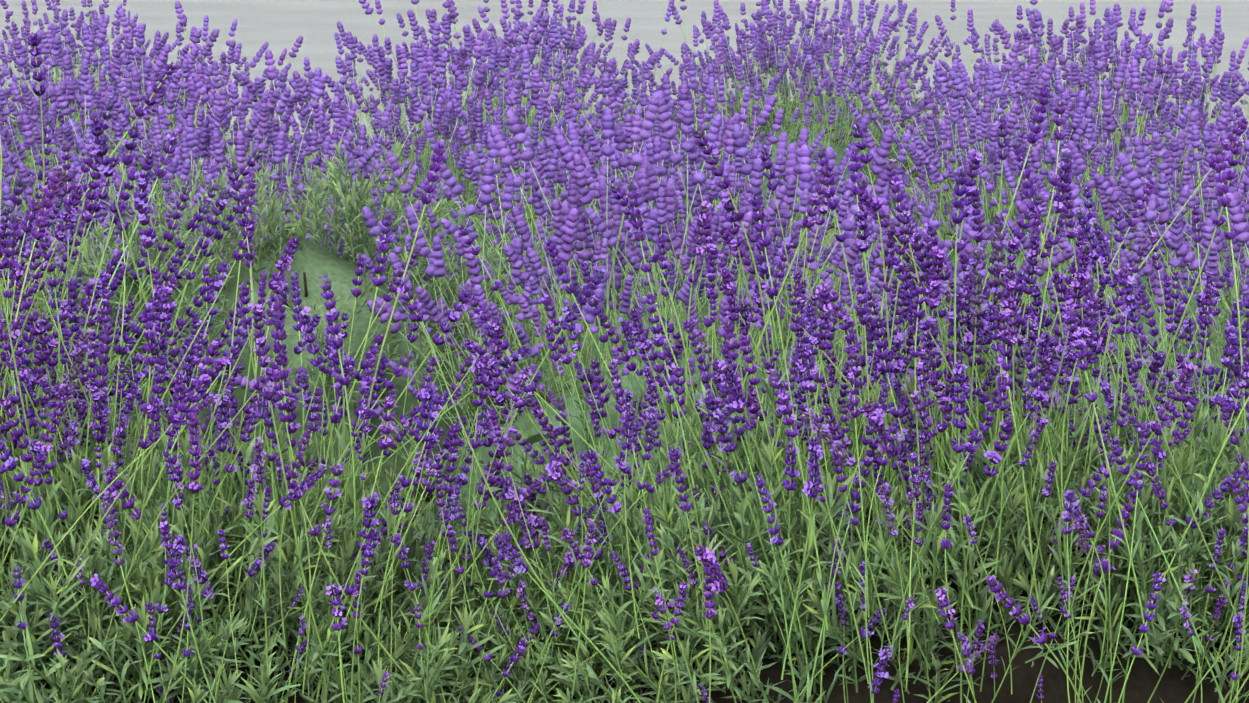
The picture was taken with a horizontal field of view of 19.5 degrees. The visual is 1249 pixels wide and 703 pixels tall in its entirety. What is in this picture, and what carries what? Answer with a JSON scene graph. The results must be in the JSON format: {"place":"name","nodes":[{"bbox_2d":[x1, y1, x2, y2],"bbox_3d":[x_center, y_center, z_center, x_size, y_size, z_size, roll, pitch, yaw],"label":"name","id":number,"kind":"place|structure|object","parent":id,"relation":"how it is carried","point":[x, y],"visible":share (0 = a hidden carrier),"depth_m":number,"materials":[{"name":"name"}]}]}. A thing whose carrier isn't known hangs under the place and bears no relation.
{"place":"outdoors","nodes":[
{"label":"outdoors","id":0,"kind":"place"},
{"bbox_2d":[0,0,1248,147],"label":"ground","id":1,"kind":"structure","parent":0,"point":[278,26],"depth_m":22.27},
{"bbox_2d":[12,147,1244,557],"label":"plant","id":2,"kind":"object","parent":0,"point":[832,231],"depth_m":8.06,"materials":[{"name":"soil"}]},
{"bbox_2d":[0,277,35,320],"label":"lavender plant","id":3,"kind":"object","parent":2,"relation":"on","point":[33,306],"visible":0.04,"depth_m":5.72,"materials":[{"name":"purple plant"}]},
{"bbox_2d":[0,103,115,350],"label":"lavender plant","id":4,"kind":"object","parent":2,"relation":"on","point":[4,134],"visible":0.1,"depth_m":6.40,"materials":[{"name":"purple plant"}]},
{"bbox_2d":[0,0,246,192],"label":"lavender plant","id":5,"kind":"object","parent":2,"relation":"on","point":[14,33],"visible":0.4,"depth_m":10.44,"materials":[{"name":"purple plant"}]},
{"bbox_2d":[0,1,381,240],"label":"lavender plant","id":6,"kind":"object","parent":2,"relation":"on","point":[199,64],"visible":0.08,"depth_m":8.17,"materials":[{"name":"purple plant"}]},
{"bbox_2d":[0,9,385,318],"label":"lavender plant","id":7,"kind":"object","parent":2,"relation":"on","point":[70,89],"visible":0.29,"depth_m":7.30,"materials":[{"name":"purple plant"}]},
{"bbox_2d":[0,117,397,440],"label":"lavender plant","id":8,"kind":"object","parent":2,"relation":"on","point":[174,166],"visible":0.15,"depth_m":5.64,"materials":[{"name":"purple plant"}]},
{"bbox_2d":[1,49,504,346],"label":"lavender plant","id":9,"kind":"object","parent":2,"relation":"on","point":[206,131],"visible":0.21,"depth_m":6.27,"materials":[{"name":"purple plant"}]},
{"bbox_2d":[0,137,584,509],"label":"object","id":10,"kind":"object","parent":2,"relation":"on","point":[312,262],"visible":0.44,"depth_m":5.15,"materials":[{"name":"rock"},{"name":"moss"}]},
{"bbox_2d":[199,31,662,334],"bbox_3d":[-0.395,-0.339,7.181,0.991,0.583,0.910,-5,9,-36],"label":"lavender plant","id":11,"kind":"object","parent":2,"relation":"on","point":[443,118],"visible":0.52,"depth_m":7.14,"materials":[{"name":"purple plant"}]},
{"bbox_2d":[222,0,690,250],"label":"lavender plant","id":12,"kind":"object","parent":2,"relation":"on","point":[418,56],"visible":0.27,"depth_m":8.13,"materials":[{"name":"purple plant"}]},
{"bbox_2d":[341,0,721,212],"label":"lavender plant","id":13,"kind":"object","parent":2,"relation":"on","point":[544,42],"visible":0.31,"depth_m":9.39,"materials":[{"name":"leaf"},{"name":"flower petals"},{"name":"green plant stem"}]},
{"bbox_2d":[228,91,1070,541],"bbox_3d":[0.080,-0.039,4.753,1.037,0.611,1.060,5,9,33],"label":"lavender plant","id":14,"kind":"object","parent":2,"relation":"on","point":[568,225],"visible":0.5,"depth_m":4.71,"materials":[{"name":"leaf"},{"name":"flower petals"},{"name":"green plant stem"}]},
{"bbox_2d":[429,61,919,355],"bbox_3d":[0.064,-0.252,6.615,0.930,0.547,0.880,2,8,17],"label":"lavender plant","id":15,"kind":"object","parent":2,"relation":"on","point":[608,92],"visible":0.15,"depth_m":6.60,"materials":[{"name":"leaf"},{"name":"flower petals"},{"name":"green plant stem"}]},
{"bbox_2d":[373,83,986,425],"bbox_3d":[0.085,-0.131,5.645,0.919,0.567,0.929,-1,7,-12],"label":"lavender plant","id":16,"kind":"object","parent":2,"relation":"on","point":[736,181],"visible":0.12,"depth_m":5.63,"materials":[{"name":"leaf"},{"name":"flower petals"},{"name":"green plant stem"}]},
{"bbox_2d":[576,0,976,227],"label":"lavender plant","id":17,"kind":"object","parent":2,"relation":"on","point":[752,79],"visible":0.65,"depth_m":9.35,"materials":[{"name":"leaf"},{"name":"flower petals"},{"name":"green plant stem"}]},
{"bbox_2d":[635,0,998,180],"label":"lavender plant","id":18,"kind":"object","parent":2,"relation":"on","point":[844,20],"visible":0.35,"depth_m":10.66,"materials":[{"name":"leaf"},{"name":"flower petals"},{"name":"green plant stem"}]},
{"bbox_2d":[743,39,1248,373],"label":"lavender plant","id":19,"kind":"object","parent":2,"relation":"on","point":[988,136],"visible":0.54,"depth_m":6.60,"materials":[{"name":"leaf"},{"name":"flower petals"},{"name":"green plant stem"}]},
{"bbox_2d":[871,0,1232,224],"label":"lavender plant","id":20,"kind":"object","parent":2,"relation":"on","point":[1018,38],"visible":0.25,"depth_m":9.29,"materials":[{"name":"leaf"},{"name":"flower petals"},{"name":"green plant stem"}]},
{"bbox_2d":[860,28,1247,305],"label":"lavender plant","id":21,"kind":"object","parent":2,"relation":"on","point":[976,89],"visible":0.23,"depth_m":7.51,"materials":[{"name":"leaf"},{"name":"flower petals"},{"name":"green plant stem"}]},
{"bbox_2d":[884,0,1248,242],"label":"lavender plant","id":22,"kind":"object","parent":2,"relation":"on","point":[1200,87],"visible":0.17,"depth_m":8.17,"materials":[{"name":"leaf"},{"name":"flower petals"},{"name":"green plant stem"}]},
{"bbox_2d":[901,111,1248,462],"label":"lavender plant","id":23,"kind":"object","parent":2,"relation":"on","point":[1206,207],"visible":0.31,"depth_m":5.51,"materials":[{"name":"plant foliage"},{"name":"flower petals"}]},
{"bbox_2d":[976,135,1248,475],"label":"lavender plant","id":24,"kind":"object","parent":2,"relation":"on","point":[1175,234],"visible":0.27,"depth_m":4.63,"materials":[{"name":"leaf"},{"name":"flower petals"},{"name":"green plant stem"}]},
{"bbox_2d":[1159,71,1248,251],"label":"lavender plant","id":25,"kind":"object","parent":2,"relation":"on","point":[1236,76],"visible":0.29,"depth_m":7.39,"materials":[{"name":"purple plant"}]},
{"bbox_2d":[1202,169,1246,264],"bbox_3d":[1.519,-0.239,6.643,0.881,0.519,0.809,6,10,41],"label":"lavender plant","id":26,"kind":"object","parent":2,"relation":"on","point":[1243,172],"visible":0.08,"depth_m":6.61,"materials":[{"name":"purple plant"}]},
{"label":"bed soil","id":27,"kind":"structure","parent":0,"visible":0},
{"bbox_2d":[0,32,263,497],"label":"lavender plant","id":28,"kind":"object","parent":27,"relation":"on","point":[90,186],"visible":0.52,"depth_m":3.93,"materials":[{"name":"purple plant"}]},
{"bbox_2d":[0,117,664,702],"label":"lavender plant","id":29,"kind":"object","parent":27,"relation":"on","point":[230,575],"visible":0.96,"depth_m":3.29,"materials":[{"name":"green plant"}]},
{"bbox_2d":[489,420,562,605],"bbox_3d":[-0.103,0.242,3.450,0.091,0.361,0.083,0,7,-1],"label":"weed","id":30,"kind":"object","parent":27,"relation":"on","point":[530,439],"visible":0.21,"depth_m":3.43,"materials":[{"name":"green plant"}]},
{"bbox_2d":[359,87,1248,702],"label":"lavender plant","id":31,"kind":"object","parent":27,"relation":"on","point":[947,543],"visible":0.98,"depth_m":3.31,"materials":[{"name":"purple plant"}]},
{"bbox_2d":[1081,524,1172,669],"bbox_3d":[0.458,0.291,3.379,0.091,0.282,0.084,-3,8,-25],"label":"weed","id":32,"kind":"object","parent":27,"relation":"on","point":[1108,662],"visible":0.06,"depth_m":3.34,"materials":[{"name":"green plant"}]}
]}

